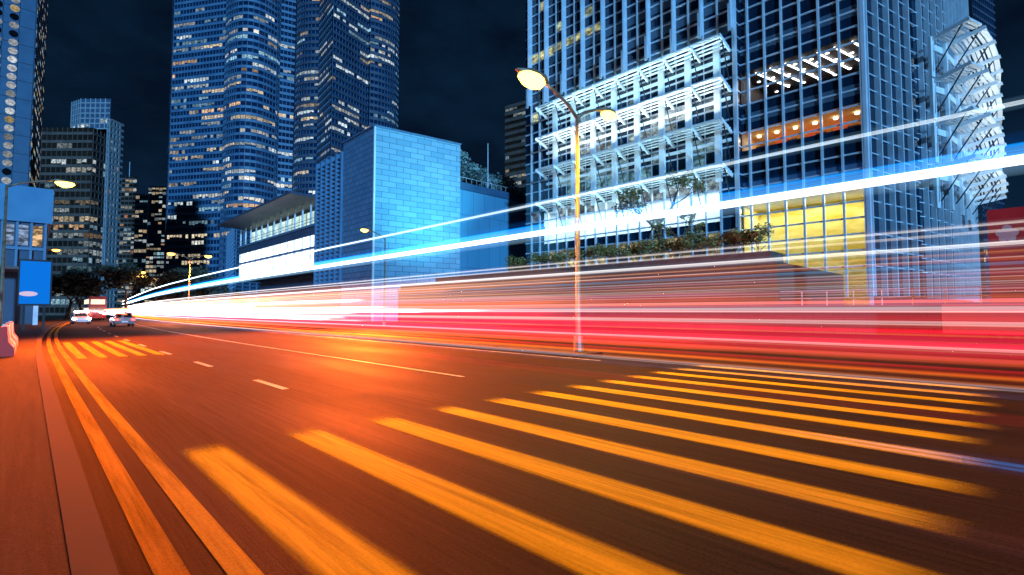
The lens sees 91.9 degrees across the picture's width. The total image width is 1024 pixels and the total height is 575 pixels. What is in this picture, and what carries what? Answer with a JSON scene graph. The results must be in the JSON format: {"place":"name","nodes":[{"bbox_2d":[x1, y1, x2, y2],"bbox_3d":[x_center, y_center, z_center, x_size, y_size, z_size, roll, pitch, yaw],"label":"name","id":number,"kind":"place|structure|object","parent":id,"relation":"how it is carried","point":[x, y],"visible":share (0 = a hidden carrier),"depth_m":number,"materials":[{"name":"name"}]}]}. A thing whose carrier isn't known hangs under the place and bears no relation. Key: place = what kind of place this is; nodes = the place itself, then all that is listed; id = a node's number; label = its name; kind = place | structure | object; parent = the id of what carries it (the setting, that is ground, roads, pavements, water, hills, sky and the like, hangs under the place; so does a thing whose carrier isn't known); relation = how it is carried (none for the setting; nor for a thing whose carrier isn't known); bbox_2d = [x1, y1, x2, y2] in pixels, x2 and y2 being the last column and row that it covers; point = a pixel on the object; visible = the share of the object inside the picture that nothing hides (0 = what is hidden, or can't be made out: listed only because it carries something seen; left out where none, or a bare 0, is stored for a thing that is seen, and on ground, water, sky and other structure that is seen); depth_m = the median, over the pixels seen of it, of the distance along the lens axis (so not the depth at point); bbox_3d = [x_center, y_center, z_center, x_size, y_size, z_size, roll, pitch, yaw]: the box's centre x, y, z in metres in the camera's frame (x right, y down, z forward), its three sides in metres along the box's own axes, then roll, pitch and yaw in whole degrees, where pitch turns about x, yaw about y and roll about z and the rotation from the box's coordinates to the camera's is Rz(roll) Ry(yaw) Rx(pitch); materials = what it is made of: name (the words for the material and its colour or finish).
{"place":"outdoors","nodes":[
{"label":"outdoors","id":0,"kind":"place"},
{"bbox_2d":[0,0,48,187],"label":"porthole tower","id":1,"kind":"structure","parent":0,"point":[23,34],"depth_m":188.13,"materials":[{"name":"blue stone"}]},
{"bbox_2d":[0,315,72,574],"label":"pavement","id":2,"kind":"structure","parent":0,"point":[32,540],"depth_m":4.45,"materials":[{"name":"concrete"}]},
{"bbox_2d":[0,324,14,356],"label":"barrier","id":3,"kind":"object","parent":2,"relation":"on","point":[7,347],"visible":1,"depth_m":16.16,"materials":[{"name":"red plastic"}]},
{"bbox_2d":[4,323,15,351],"bbox_3d":[-18.563,1.835,18.146,0.560,1.035,1.700,3,-4,-44],"label":"barrier","id":4,"kind":"object","parent":2,"relation":"on","point":[12,341],"visible":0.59,"depth_m":18.20,"materials":[{"name":"white plastic"}]},
{"bbox_2d":[0,183,53,324],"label":"pavilion","id":5,"kind":"structure","parent":2,"relation":"on","point":[29,218],"depth_m":53.52,"materials":[{"name":"metal"}]},
{"bbox_2d":[6,223,13,244],"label":"window","id":6,"kind":"structure","parent":5,"relation":"in","point":[10,227],"depth_m":52.53,"materials":[{"name":"grey glass"}]},
{"bbox_2d":[18,225,28,245],"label":"window","id":7,"kind":"structure","parent":5,"relation":"in","point":[23,229],"depth_m":53.24,"materials":[{"name":"grey glass"}]},
{"bbox_2d":[32,226,42,245],"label":"window","id":8,"kind":"structure","parent":5,"relation":"in","point":[37,230],"depth_m":54.00,"materials":[{"name":"glass"}]},
{"bbox_2d":[17,259,52,329],"bbox_3d":[-38.205,0.571,39.613,1.964,5.620,0.200,3,-4,-44],"label":"billboard","id":9,"kind":"object","parent":2,"relation":"on","point":[34,282],"visible":0.97,"depth_m":39.59,"materials":[{"name":"blue metal"}]},
{"bbox_2d":[0,179,76,325],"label":"street lamp","id":10,"kind":"object","parent":2,"relation":"on","point":[64,183],"visible":0.91,"depth_m":30.82,"materials":[{"name":"metal"}]},
{"bbox_2d":[51,268,106,318],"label":"street tree","id":11,"kind":"object","parent":2,"relation":"on","point":[80,271],"visible":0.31,"depth_m":99.81,"materials":[{"name":"green plant"}]},
{"bbox_2d":[116,163,136,312],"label":"distant block","id":12,"kind":"structure","parent":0,"point":[127,211],"depth_m":431.83,"materials":[{"name":"brown glass"}]},
{"bbox_2d":[131,194,147,312],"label":"distant block","id":13,"kind":"structure","parent":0,"point":[140,241],"depth_m":392.06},
{"bbox_2d":[144,186,165,312],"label":"distant block","id":14,"kind":"structure","parent":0,"point":[155,230],"depth_m":444.55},
{"bbox_2d":[132,313,223,315],"bbox_3d":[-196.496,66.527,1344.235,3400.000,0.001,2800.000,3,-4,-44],"label":"ground","id":15,"kind":"structure","parent":0,"point":[192,314],"depth_m":260.02,"materials":[{"name":"white"}]},
{"bbox_2d":[38,127,105,314],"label":"office block","id":16,"kind":"structure","parent":15,"relation":"on","point":[77,156],"depth_m":186.03,"materials":[{"name":"grey glass"}]},
{"bbox_2d":[70,98,110,133],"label":"skyscraper","id":17,"kind":"structure","parent":16,"relation":"on","point":[90,113],"depth_m":189.43,"materials":[{"name":"blue glass"}]},
{"bbox_2d":[224,228,259,316],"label":"finned block","id":18,"kind":"structure","parent":15,"relation":"on","point":[242,299],"depth_m":143.24,"materials":[{"name":"white"}]},
{"bbox_2d":[217,191,316,318],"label":"mall gallery","id":19,"kind":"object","parent":15,"relation":"on","point":[278,250],"visible":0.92,"depth_m":105.69,"materials":[{"name":"metal"}]},
{"bbox_2d":[240,253,245,277],"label":"shop window","id":20,"kind":"structure","parent":19,"relation":"in","point":[242,255],"depth_m":120.76,"materials":[{"name":"white glass"}]},
{"bbox_2d":[245,253,250,276],"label":"shop window","id":21,"kind":"structure","parent":19,"relation":"in","point":[247,254],"depth_m":118.02,"materials":[{"name":"white glass"}]},
{"bbox_2d":[250,251,255,276],"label":"shop window","id":22,"kind":"structure","parent":19,"relation":"in","point":[253,252],"depth_m":115.24,"materials":[{"name":"white glass"}]},
{"bbox_2d":[256,250,261,275],"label":"shop window","id":23,"kind":"structure","parent":19,"relation":"in","point":[257,251],"depth_m":112.65,"materials":[{"name":"white glass"}]},
{"bbox_2d":[262,248,267,274],"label":"shop window","id":24,"kind":"structure","parent":19,"relation":"in","point":[263,250],"depth_m":109.78,"materials":[{"name":"white glass"}]},
{"bbox_2d":[267,246,273,273],"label":"shop window","id":25,"kind":"structure","parent":19,"relation":"in","point":[269,248],"depth_m":107.05,"materials":[{"name":"white glass"}]},
{"bbox_2d":[274,245,278,272],"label":"shop window","id":26,"kind":"structure","parent":19,"relation":"in","point":[276,248],"depth_m":104.39,"materials":[{"name":"white glass"}]},
{"bbox_2d":[280,243,285,271],"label":"shop window","id":27,"kind":"structure","parent":19,"relation":"in","point":[283,246],"depth_m":101.58,"materials":[{"name":"white glass"}]},
{"bbox_2d":[287,241,294,270],"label":"shop window","id":28,"kind":"structure","parent":19,"relation":"in","point":[290,244],"depth_m":98.84,"materials":[{"name":"white glass"}]},
{"bbox_2d":[295,239,300,269],"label":"shop window","id":29,"kind":"structure","parent":19,"relation":"in","point":[297,242],"depth_m":96.01,"materials":[{"name":"white glass"}]},
{"bbox_2d":[302,237,308,267],"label":"shop window","id":30,"kind":"structure","parent":19,"relation":"in","point":[305,264],"depth_m":93.22,"materials":[{"name":"white glass"}]},
{"bbox_2d":[311,235,313,266],"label":"shop window","id":31,"kind":"structure","parent":19,"relation":"in","point":[312,237],"depth_m":91.06,"materials":[{"name":"white glass"}]},
{"bbox_2d":[313,151,342,319],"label":"louvred box","id":32,"kind":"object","parent":15,"relation":"on","point":[328,228],"visible":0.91,"depth_m":84.64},
{"bbox_2d":[341,125,460,320],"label":"clad cube","id":33,"kind":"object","parent":15,"relation":"on","point":[401,191],"visible":0.84,"depth_m":76.90,"materials":[{"name":"metal"}]},
{"bbox_2d":[399,251,1023,338],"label":"podium wall","id":34,"kind":"structure","parent":15,"relation":"on","point":[765,291],"depth_m":41.54,"materials":[{"name":"stone"}]},
{"bbox_2d":[505,255,529,270],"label":"shrub","id":35,"kind":"object","parent":34,"relation":"on","point":[520,263],"visible":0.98,"depth_m":58.35,"materials":[{"name":"green plant"}]},
{"bbox_2d":[529,252,551,269],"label":"shrub","id":36,"kind":"object","parent":34,"relation":"on","point":[542,258],"visible":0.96,"depth_m":55.48,"materials":[{"name":"green plant"}]},
{"bbox_2d":[547,252,570,267],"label":"shrub","id":37,"kind":"object","parent":34,"relation":"on","point":[556,258],"visible":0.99,"depth_m":53.34,"materials":[{"name":"green plant"}]},
{"bbox_2d":[561,245,594,265],"bbox_3d":[6.933,-3.213,51.535,4.012,2.232,3.028,-1,-3,14],"label":"shrub","id":38,"kind":"object","parent":34,"relation":"on","point":[583,252],"visible":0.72,"depth_m":51.35,"materials":[{"name":"green plant"}]},
{"bbox_2d":[589,243,617,264],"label":"shrub","id":39,"kind":"object","parent":34,"relation":"on","point":[602,255],"visible":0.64,"depth_m":49.36,"materials":[{"name":"green plant"}]},
{"bbox_2d":[593,244,644,262],"bbox_3d":[10.559,-3.293,48.233,5.330,2.063,2.944,-1,-3,19],"label":"shrub","id":40,"kind":"object","parent":34,"relation":"on","point":[614,248],"visible":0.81,"depth_m":48.05,"materials":[{"name":"green plant"}]},
{"bbox_2d":[621,240,649,260],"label":"shrub","id":41,"kind":"object","parent":34,"relation":"on","point":[631,254],"visible":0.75,"depth_m":46.59,"materials":[{"name":"green plant"}]},
{"bbox_2d":[638,238,677,259],"bbox_3d":[13.365,-3.479,44.888,3.094,2.121,4.039,3,-4,-44],"label":"shrub","id":42,"kind":"object","parent":34,"relation":"on","point":[648,246],"visible":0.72,"depth_m":45.04,"materials":[{"name":"green plant"}]},
{"bbox_2d":[611,169,706,259],"bbox_3d":[14.000,-6.700,47.906,9.247,8.936,5.008,-1,-3,20],"label":"terrace tree","id":43,"kind":"object","parent":34,"relation":"on","point":[682,181],"visible":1,"depth_m":47.15,"materials":[{"name":"green plant"}]},
{"bbox_2d":[651,236,691,258],"bbox_3d":[14.125,-3.499,44.133,3.614,2.090,2.202,-1,-3,26],"label":"shrub","id":44,"kind":"object","parent":34,"relation":"on","point":[662,250],"visible":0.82,"depth_m":43.95,"materials":[{"name":"green plant"}]},
{"bbox_2d":[648,210,704,257],"bbox_3d":[15.234,-4.607,45.474,5.482,4.496,4.163,0,-3,8],"label":"terrace tree","id":45,"kind":"object","parent":34,"relation":"on","point":[657,219],"visible":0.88,"depth_m":45.27,"materials":[{"name":"green plant"}]},
{"bbox_2d":[675,235,712,256],"bbox_3d":[15.512,-3.534,42.773,3.146,2.036,3.192,0,-3,-8],"label":"shrub","id":46,"kind":"object","parent":34,"relation":"on","point":[688,242],"visible":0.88,"depth_m":42.25,"materials":[{"name":"green plant"}]},
{"bbox_2d":[692,227,746,254],"bbox_3d":[17.405,-3.747,41.137,3.439,2.296,4.526,3,-4,-44],"label":"shrub","id":47,"kind":"object","parent":34,"relation":"on","point":[714,244],"visible":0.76,"depth_m":41.00,"materials":[{"name":"green plant"}]},
{"bbox_2d":[716,230,760,252],"bbox_3d":[18.079,-3.696,39.953,2.276,2.085,3.760,2,-3,-32],"label":"shrub","id":48,"kind":"object","parent":34,"relation":"on","point":[730,240],"visible":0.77,"depth_m":39.95,"materials":[{"name":"green plant"}]},
{"bbox_2d":[734,222,774,251],"bbox_3d":[19.052,-3.798,38.885,2.204,2.184,3.820,1,-3,-21],"label":"shrub","id":49,"kind":"object","parent":34,"relation":"on","point":[764,231],"visible":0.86,"depth_m":38.67,"materials":[{"name":"green plant"}]},
{"bbox_2d":[162,0,295,313],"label":"office tower","id":50,"kind":"structure","parent":0,"point":[231,119],"depth_m":298.62,"materials":[{"name":"blue glass"}]},
{"bbox_2d":[292,0,399,195],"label":"office tower","id":51,"kind":"structure","parent":0,"point":[347,52],"depth_m":292.05,"materials":[{"name":"blue glass"}]},
{"bbox_2d":[460,176,525,275],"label":"garden wing","id":52,"kind":"structure","parent":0,"point":[492,229],"depth_m":87.75,"materials":[{"name":"blue glass"}]},
{"bbox_2d":[460,149,470,173],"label":"roof garden tree","id":53,"kind":"object","parent":52,"relation":"on","point":[463,157],"visible":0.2,"depth_m":89.51,"materials":[{"name":"green plant"}]},
{"bbox_2d":[460,162,487,182],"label":"roof garden tree","id":54,"kind":"object","parent":52,"relation":"on","point":[475,173],"visible":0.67,"depth_m":90.62,"materials":[{"name":"green plant"}]},
{"bbox_2d":[468,173,496,187],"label":"roof garden tree","id":55,"kind":"object","parent":52,"relation":"on","point":[474,183],"visible":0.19,"depth_m":95.42,"materials":[{"name":"green plant"}]},
{"bbox_2d":[475,172,515,191],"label":"roof garden tree","id":56,"kind":"object","parent":52,"relation":"on","point":[504,183],"visible":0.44,"depth_m":96.39,"materials":[{"name":"green plant"}]},
{"bbox_2d":[494,183,520,194],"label":"roof garden tree","id":57,"kind":"object","parent":52,"relation":"on","point":[512,190],"visible":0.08,"depth_m":98.98,"materials":[{"name":"green plant"}]},
{"bbox_2d":[505,100,525,188],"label":"brick tower","id":58,"kind":"structure","parent":0,"point":[515,142],"depth_m":299.77,"materials":[{"name":"brown glass"}]},
{"bbox_2d":[42,314,1023,574],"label":"road","id":59,"kind":"structure","parent":0,"point":[176,404],"depth_m":6.24,"materials":[{"name":"asphalt"}]},
{"bbox_2d":[63,342,86,358],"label":"crossing bar","id":60,"kind":"object","parent":59,"relation":"on","point":[71,348],"visible":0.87,"depth_m":19.71,"materials":[{"name":"yellow paint"}]},
{"bbox_2d":[35,320,118,574],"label":"kerb","id":61,"kind":"structure","parent":59,"relation":"on","point":[88,550],"depth_m":3.91,"materials":[{"name":"concrete"}]},
{"bbox_2d":[70,312,90,323],"bbox_3d":[-55.244,3.929,63.353,1.810,1.460,4.610,3,-4,-44],"label":"car","id":62,"kind":"object","parent":59,"relation":"on","point":[80,317],"visible":0.98,"depth_m":62.36,"materials":[{"name":"white paint"}]},
{"bbox_2d":[52,273,111,311],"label":"street tree","id":63,"kind":"object","parent":59,"relation":"on","point":[63,283],"visible":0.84,"depth_m":97.31,"materials":[{"name":"green plant"}]},
{"bbox_2d":[77,342,106,357],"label":"crossing bar","id":64,"kind":"object","parent":59,"relation":"on","point":[92,350],"visible":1,"depth_m":20.21,"materials":[{"name":"yellow paint"}]},
{"bbox_2d":[84,296,106,319],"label":"double decker bus","id":65,"kind":"object","parent":59,"relation":"on","point":[95,306],"visible":0.73,"depth_m":90.84,"materials":[{"name":"red metal"}]},
{"bbox_2d":[92,341,126,356],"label":"crossing bar","id":66,"kind":"object","parent":59,"relation":"on","point":[108,349],"visible":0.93,"depth_m":20.74,"materials":[{"name":"yellow paint"}]},
{"bbox_2d":[100,118,123,315],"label":"gridded block","id":67,"kind":"structure","parent":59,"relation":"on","point":[112,193],"depth_m":181.82,"materials":[{"name":"blue glass"}]},
{"bbox_2d":[47,322,190,574],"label":"yellow line","id":68,"kind":"object","parent":59,"relation":"on","point":[159,552],"visible":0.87,"depth_m":4.24,"materials":[{"name":"paint"}]},
{"bbox_2d":[89,262,154,312],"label":"street tree","id":69,"kind":"object","parent":59,"relation":"on","point":[124,274],"visible":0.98,"depth_m":103.59,"materials":[{"name":"green plant"}]},
{"bbox_2d":[109,313,134,326],"bbox_3d":[-42.276,3.461,53.653,1.810,1.460,4.610,3,-4,-44],"label":"car","id":70,"kind":"object","parent":59,"relation":"on","point":[128,319],"visible":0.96,"depth_m":52.33,"materials":[{"name":"silver metal"}]},
{"bbox_2d":[105,341,144,355],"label":"crossing bar","id":71,"kind":"object","parent":59,"relation":"on","point":[124,348],"visible":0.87,"depth_m":21.30,"materials":[{"name":"yellow paint"}]},
{"bbox_2d":[119,341,163,354],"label":"crossing bar","id":72,"kind":"object","parent":59,"relation":"on","point":[141,348],"visible":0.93,"depth_m":21.30,"materials":[{"name":"yellow paint"}]},
{"bbox_2d":[54,323,263,574],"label":"yellow line","id":73,"kind":"object","parent":59,"relation":"on","point":[227,552],"visible":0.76,"depth_m":4.22,"materials":[{"name":"paint"}]},
{"bbox_2d":[146,269,204,318],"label":"street tree","id":74,"kind":"object","parent":59,"relation":"on","point":[172,282],"visible":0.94,"depth_m":97.81,"materials":[{"name":"green plant"}]},
{"bbox_2d":[174,265,218,317],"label":"street tree","id":75,"kind":"object","parent":59,"relation":"on","point":[206,273],"visible":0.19,"depth_m":109.81,"materials":[{"name":"green plant"}]},
{"bbox_2d":[184,269,231,318],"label":"street tree","id":76,"kind":"object","parent":59,"relation":"on","point":[213,283],"visible":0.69,"depth_m":105.44,"materials":[{"name":"green plant"}]},
{"bbox_2d":[253,380,288,388],"bbox_3d":[-5.318,2.121,10.862,0.140,0.001,1.900,3,-4,-44],"label":"lane marking","id":77,"kind":"object","parent":59,"relation":"on","point":[271,384],"visible":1,"depth_m":10.81,"materials":[{"name":"white paint"}]},
{"bbox_2d":[190,447,410,574],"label":"crossing bar","id":78,"kind":"object","parent":59,"relation":"on","point":[319,542],"visible":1,"depth_m":3.76,"materials":[{"name":"yellow paint"}]},
{"bbox_2d":[136,324,464,376],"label":"lane line","id":79,"kind":"object","parent":59,"relation":"on","point":[329,356],"visible":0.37,"depth_m":16.78,"materials":[{"name":"white paint"}]},
{"bbox_2d":[132,315,602,356],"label":"median","id":80,"kind":"object","parent":59,"relation":"on","point":[554,351],"visible":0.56,"depth_m":24.36,"materials":[{"name":"concrete"}]},
{"bbox_2d":[167,252,211,320],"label":"street lamp","id":81,"kind":"object","parent":80,"relation":"on","point":[174,253],"visible":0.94,"depth_m":74.27,"materials":[{"name":"metal"}]},
{"bbox_2d":[515,68,616,351],"bbox_3d":[2.224,-2.504,18.183,5.793,9.675,0.646,3,-4,-44],"label":"street lamp","id":82,"kind":"object","parent":80,"relation":"on","point":[533,78],"visible":1,"depth_m":18.20,"materials":[{"name":"metal"}]},
{"bbox_2d":[159,319,600,360],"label":"lane line","id":83,"kind":"object","parent":59,"relation":"on","point":[425,345],"visible":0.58,"depth_m":21.89,"materials":[{"name":"white paint"}]},
{"bbox_2d":[294,431,676,574],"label":"crossing bar","id":84,"kind":"object","parent":59,"relation":"on","point":[582,555],"visible":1,"depth_m":3.85,"materials":[{"name":"yellow paint"}]},
{"bbox_2d":[376,418,919,574],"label":"crossing bar","id":85,"kind":"object","parent":59,"relation":"on","point":[843,559],"visible":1,"depth_m":3.93,"materials":[{"name":"yellow paint"}]},
{"bbox_2d":[440,407,922,524],"bbox_3d":[1.034,1.885,5.970,0.520,0.001,6.744,3,-4,-44],"label":"crossing bar","id":86,"kind":"object","parent":59,"relation":"on","point":[858,504],"visible":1,"depth_m":4.91,"materials":[{"name":"yellow paint"}]},
{"bbox_2d":[492,399,952,488],"bbox_3d":[1.889,1.922,6.739,0.520,0.001,6.837,3,-4,-44],"label":"crossing bar","id":87,"kind":"object","parent":59,"relation":"on","point":[908,477],"visible":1,"depth_m":5.76,"materials":[{"name":"yellow paint"}]},
{"bbox_2d":[535,392,956,460],"bbox_3d":[2.699,1.962,7.554,0.520,0.001,6.803,3,-4,-44],"label":"crossing bar","id":88,"kind":"object","parent":59,"relation":"on","point":[865,444],"visible":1,"depth_m":6.69,"materials":[{"name":"yellow paint"}]},
{"bbox_2d":[574,386,957,440],"bbox_3d":[3.500,2.001,8.379,0.520,0.001,6.742,3,-4,-44],"label":"crossing bar","id":89,"kind":"object","parent":59,"relation":"on","point":[848,423],"visible":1,"depth_m":7.59,"materials":[{"name":"yellow paint"}]},
{"bbox_2d":[607,380,972,425],"bbox_3d":[4.354,2.039,9.150,0.520,0.001,6.832,3,-4,-44],"label":"crossing bar","id":90,"kind":"object","parent":59,"relation":"on","point":[929,419],"visible":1,"depth_m":8.49,"materials":[{"name":"yellow paint"}]},
{"bbox_2d":[635,376,969,412],"bbox_3d":[5.144,2.079,9.986,0.520,0.001,6.738,3,-4,-44],"label":"crossing bar","id":91,"kind":"object","parent":59,"relation":"on","point":[834,397],"visible":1,"depth_m":9.29,"materials":[{"name":"yellow paint"}]},
{"bbox_2d":[659,372,979,404],"bbox_3d":[5.994,2.116,10.760,0.520,0.001,6.817,3,-4,-44],"label":"crossing bar","id":92,"kind":"object","parent":59,"relation":"on","point":[863,392],"visible":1,"depth_m":10.12,"materials":[{"name":"yellow paint"}]},
{"bbox_2d":[679,369,977,395],"bbox_3d":[6.792,2.156,11.589,0.520,0.001,6.744,3,-4,-44],"label":"crossing bar","id":93,"kind":"object","parent":59,"relation":"on","point":[904,388],"visible":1,"depth_m":10.96,"materials":[{"name":"yellow paint"}]},
{"bbox_2d":[700,365,979,388],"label":"crossing bar","id":94,"kind":"object","parent":59,"relation":"on","point":[955,386],"visible":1,"depth_m":11.96,"materials":[{"name":"yellow paint"}]},
{"bbox_2d":[42,0,1023,306],"label":"sky","id":95,"kind":"structure","parent":0,"point":[459,59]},
{"bbox_2d":[155,313,1023,354],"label":"pavement","id":96,"kind":"structure","parent":0,"point":[1004,346],"depth_m":29.01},
{"bbox_2d":[360,228,385,324],"bbox_3d":[-14.507,-1.087,51.647,3.124,10.092,0.456,3,-4,-44],"label":"street lamp","id":97,"kind":"object","parent":96,"relation":"on","point":[366,230],"visible":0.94,"depth_m":52.42,"materials":[{"name":"metal"}]},
{"bbox_2d":[941,206,1023,339],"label":"hoarding","id":98,"kind":"object","parent":96,"relation":"on","point":[1001,314],"visible":1,"depth_m":26.00,"materials":[{"name":"red"}]},
{"bbox_2d":[525,0,1008,304],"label":"glass tower","id":99,"kind":"structure","parent":0,"point":[837,136],"depth_m":58.48,"materials":[{"name":"blue glass"}]},
{"bbox_2d":[585,5,592,16],"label":"window","id":100,"kind":"structure","parent":99,"relation":"in","point":[589,10],"depth_m":73.40,"materials":[{"name":"glass"}]},
{"bbox_2d":[596,177,605,187],"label":"window","id":101,"kind":"structure","parent":99,"relation":"in","point":[598,182],"depth_m":70.81,"materials":[{"name":"grey glass"}]},
{"bbox_2d":[618,172,626,183],"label":"window","id":102,"kind":"structure","parent":99,"relation":"in","point":[620,180],"depth_m":68.20,"materials":[{"name":"glass"}]},
{"bbox_2d":[640,130,650,139],"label":"window","id":103,"kind":"structure","parent":99,"relation":"in","point":[648,133],"depth_m":65.84,"materials":[{"name":"grey glass"}]},
{"bbox_2d":[641,191,650,202],"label":"window","id":104,"kind":"structure","parent":99,"relation":"in","point":[647,196],"depth_m":65.42,"materials":[{"name":"grey glass"}]},
{"bbox_2d":[641,166,650,178],"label":"window","id":105,"kind":"structure","parent":99,"relation":"in","point":[643,173],"depth_m":65.65,"materials":[{"name":"grey glass"}]},
{"bbox_2d":[653,189,662,200],"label":"window","id":106,"kind":"structure","parent":99,"relation":"in","point":[657,195],"depth_m":64.30,"materials":[{"name":"grey glass"}]},
{"bbox_2d":[665,122,675,134],"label":"window","id":107,"kind":"structure","parent":99,"relation":"in","point":[667,127],"depth_m":63.38,"materials":[{"name":"grey glass"}]},
{"bbox_2d":[665,110,675,122],"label":"window","id":108,"kind":"structure","parent":99,"relation":"in","point":[674,111],"depth_m":63.26,"materials":[{"name":"grey glass"}]},
{"bbox_2d":[666,186,676,198],"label":"window","id":109,"kind":"structure","parent":99,"relation":"in","point":[672,190],"depth_m":62.89,"materials":[{"name":"white glass"}]},
{"bbox_2d":[679,185,689,195],"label":"window","id":110,"kind":"structure","parent":99,"relation":"in","point":[684,191],"depth_m":61.72,"materials":[{"name":"white glass"}]},
{"bbox_2d":[693,141,703,153],"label":"window","id":111,"kind":"structure","parent":99,"relation":"in","point":[701,150],"depth_m":60.46,"materials":[{"name":"grey glass"}]},
{"bbox_2d":[693,154,704,167],"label":"window","id":112,"kind":"structure","parent":99,"relation":"in","point":[702,157],"depth_m":60.46,"materials":[{"name":"grey glass"}]},
{"bbox_2d":[705,98,713,110],"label":"window","id":113,"kind":"structure","parent":99,"relation":"in","point":[711,107],"depth_m":59.70,"materials":[{"name":"grey glass"}]},
{"bbox_2d":[706,138,714,150],"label":"window","id":114,"kind":"structure","parent":99,"relation":"in","point":[709,140],"depth_m":59.48,"materials":[{"name":"grey glass"}]},
{"bbox_2d":[707,179,718,190],"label":"window","id":115,"kind":"structure","parent":99,"relation":"in","point":[712,185],"depth_m":59.13,"materials":[{"name":"grey glass"}]},
{"bbox_2d":[971,0,1003,303],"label":"dark tower","id":116,"kind":"structure","parent":0,"point":[983,12],"depth_m":197.35,"materials":[{"name":"blue glass"}]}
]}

